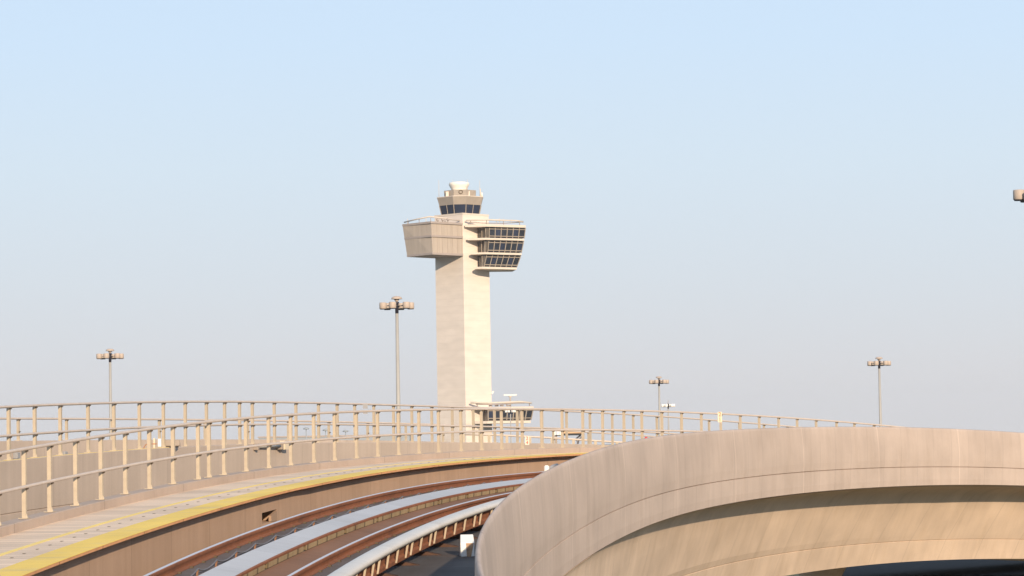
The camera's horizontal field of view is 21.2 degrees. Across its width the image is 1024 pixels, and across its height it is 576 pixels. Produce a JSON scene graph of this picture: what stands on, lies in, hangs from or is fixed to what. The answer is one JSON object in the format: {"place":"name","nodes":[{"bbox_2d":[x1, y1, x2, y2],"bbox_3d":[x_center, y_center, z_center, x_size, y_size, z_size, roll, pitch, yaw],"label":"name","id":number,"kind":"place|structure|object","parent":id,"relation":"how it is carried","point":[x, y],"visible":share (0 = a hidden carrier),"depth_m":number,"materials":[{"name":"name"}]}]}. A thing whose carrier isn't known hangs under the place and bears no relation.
{"place":"outdoors","nodes":[
{"label":"outdoors","id":0,"kind":"place"},
{"bbox_2d":[258,435,410,440],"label":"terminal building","id":1,"kind":"structure","parent":0,"point":[386,438],"depth_m":1497.79,"materials":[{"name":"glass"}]},
{"bbox_2d":[402,179,533,442],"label":"control tower","id":2,"kind":"structure","parent":0,"point":[464,243],"depth_m":940.24,"materials":[{"name":"concrete"}]},
{"bbox_2d":[0,0,1023,444],"label":"sky","id":3,"kind":"structure","parent":0,"point":[746,206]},
{"label":"ground","id":4,"kind":"structure","parent":0,"visible":0},
{"bbox_2d":[96,349,123,438],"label":"mast lamp","id":5,"kind":"object","parent":4,"relation":"on","point":[109,355],"visible":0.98,"depth_m":267.74,"materials":[{"name":"grey metal"}]},
{"bbox_2d":[379,296,413,440],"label":"mast lamp","id":6,"kind":"object","parent":4,"relation":"on","point":[396,305],"visible":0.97,"depth_m":208.89,"materials":[{"name":"grey metal"}]},
{"bbox_2d":[0,439,845,575],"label":"elevated guideway","id":7,"kind":"object","parent":4,"relation":"on","point":[62,490],"visible":0.14,"depth_m":63.07,"materials":[{"name":"concrete"}]},
{"bbox_2d":[13,452,19,458],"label":"junction box","id":8,"kind":"object","parent":7,"relation":"attached to","point":[16,455],"visible":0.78,"depth_m":69.59,"materials":[{"name":"grey paint"}]},
{"bbox_2d":[144,438,179,447],"bbox_3d":[-7.998,3.598,62.402,0.842,0.341,0.176,-1,-3,-5],"label":"camera housing","id":9,"kind":"object","parent":7,"relation":"on","point":[168,443],"visible":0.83,"depth_m":62.34,"materials":[{"name":"metal"}]},
{"bbox_2d":[253,441,288,449],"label":"tube fixture","id":10,"kind":"object","parent":7,"relation":"attached to","point":[283,446],"visible":0.67,"depth_m":68.93,"materials":[{"name":"metal"}]},
{"bbox_2d":[0,417,655,443],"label":"walkway railing","id":11,"kind":"object","parent":7,"relation":"on","point":[17,419],"visible":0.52,"depth_m":81.69,"materials":[{"name":"beige metal"}]},
{"bbox_2d":[525,436,528,444],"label":"number sign","id":12,"kind":"object","parent":11,"relation":"attached to","point":[526,440],"visible":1,"depth_m":67.89,"materials":[{"name":"white paint"}]},
{"bbox_2d":[0,400,798,459],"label":"walkway railing","id":13,"kind":"object","parent":7,"relation":"on","point":[87,430],"visible":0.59,"depth_m":68.32,"materials":[{"name":"beige metal"}]},
{"bbox_2d":[363,404,367,413],"bbox_3d":[-3.460,2.857,64.452,0.110,0.230,0.015,-1,-3,0],"label":"blank sign","id":14,"kind":"object","parent":13,"relation":"attached to","point":[365,406],"visible":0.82,"depth_m":64.45,"materials":[{"name":"grey paint"}]},
{"bbox_2d":[505,407,515,442],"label":"mast lamp","id":15,"kind":"object","parent":4,"relation":"on","point":[510,411],"visible":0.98,"depth_m":639.04,"materials":[{"name":"metal"}]},
{"bbox_2d":[0,427,1023,575],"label":"elevated guideway","id":16,"kind":"object","parent":4,"relation":"on","point":[785,501],"visible":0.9,"depth_m":57.13,"materials":[{"name":"concrete"}]},
{"bbox_2d":[144,471,543,575],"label":"running rail","id":17,"kind":"object","parent":16,"relation":"on","point":[192,560],"visible":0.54,"depth_m":43.86,"materials":[{"name":"metal"}]},
{"bbox_2d":[191,479,517,575],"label":"track cable","id":18,"kind":"object","parent":16,"relation":"on","point":[255,544],"visible":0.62,"depth_m":40.39,"materials":[{"name":"brown metal"}]},
{"bbox_2d":[199,478,531,575],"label":"reaction rail","id":19,"kind":"object","parent":16,"relation":"on","point":[257,560],"visible":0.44,"depth_m":42.50,"materials":[{"name":"metal"}]},
{"bbox_2d":[287,492,511,575],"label":"running rail","id":20,"kind":"object","parent":16,"relation":"on","point":[330,559],"visible":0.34,"depth_m":42.35,"materials":[{"name":"metal"}]},
{"bbox_2d":[328,497,505,575],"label":"power rail","id":21,"kind":"object","parent":16,"relation":"on","point":[381,558],"visible":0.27,"depth_m":41.44,"materials":[{"name":"metal"}]},
{"bbox_2d":[0,408,902,525],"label":"walkway railing","id":22,"kind":"object","parent":16,"relation":"on","point":[50,481],"visible":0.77,"depth_m":54.29,"materials":[{"name":"beige metal"}]},
{"bbox_2d":[718,412,721,421],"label":"number sign","id":23,"kind":"object","parent":22,"relation":"attached to","point":[719,416],"visible":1,"depth_m":79.41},
{"bbox_2d":[459,534,474,556],"bbox_3d":[-0.710,4.033,42.788,0.219,0.337,0.305,-1,-3,-5],"label":"trackside box","id":24,"kind":"object","parent":16,"relation":"on","point":[466,545],"visible":1,"depth_m":42.64,"materials":[{"name":"white paint"}]},
{"bbox_2d":[544,463,557,470],"bbox_3d":[0.718,3.199,48.168,0.111,0.200,1.469,-2,-3,9],"label":"marker lamp","id":25,"kind":"object","parent":16,"relation":"on","point":[546,467],"visible":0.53,"depth_m":47.47,"materials":[{"name":"grey paint"}]},
{"bbox_2d":[463,433,621,444],"bbox_3d":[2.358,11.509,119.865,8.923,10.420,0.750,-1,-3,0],"label":"distant railing","id":26,"kind":"object","parent":4,"relation":"on","point":[572,439],"visible":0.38,"depth_m":119.78,"materials":[{"name":"metal"}]},
{"bbox_2d":[554,432,580,443],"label":"lamp gantry","id":27,"kind":"object","parent":4,"relation":"on","point":[569,433],"visible":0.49,"depth_m":149.53,"materials":[{"name":"beige metal"}]},
{"bbox_2d":[649,376,668,435],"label":"mast lamp","id":28,"kind":"object","parent":4,"relation":"on","point":[658,382],"visible":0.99,"depth_m":364.55,"materials":[{"name":"grey metal"}]},
{"bbox_2d":[661,404,674,434],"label":"mast lamp","id":29,"kind":"object","parent":4,"relation":"on","point":[667,405],"visible":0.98,"depth_m":504.22,"materials":[{"name":"metal"}]},
{"bbox_2d":[867,357,890,426],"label":"mast lamp","id":30,"kind":"object","parent":4,"relation":"on","point":[878,363],"visible":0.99,"depth_m":308.65,"materials":[{"name":"grey metal"}]},
{"bbox_2d":[842,559,1023,575],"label":"service building","id":31,"kind":"structure","parent":4,"relation":"on","point":[971,567],"depth_m":116.15,"materials":[{"name":"glass"}]},
{"bbox_2d":[1013,189,1023,202],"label":"mast lamp","id":32,"kind":"object","parent":4,"relation":"on","point":[1018,194],"visible":1,"depth_m":132.15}
]}

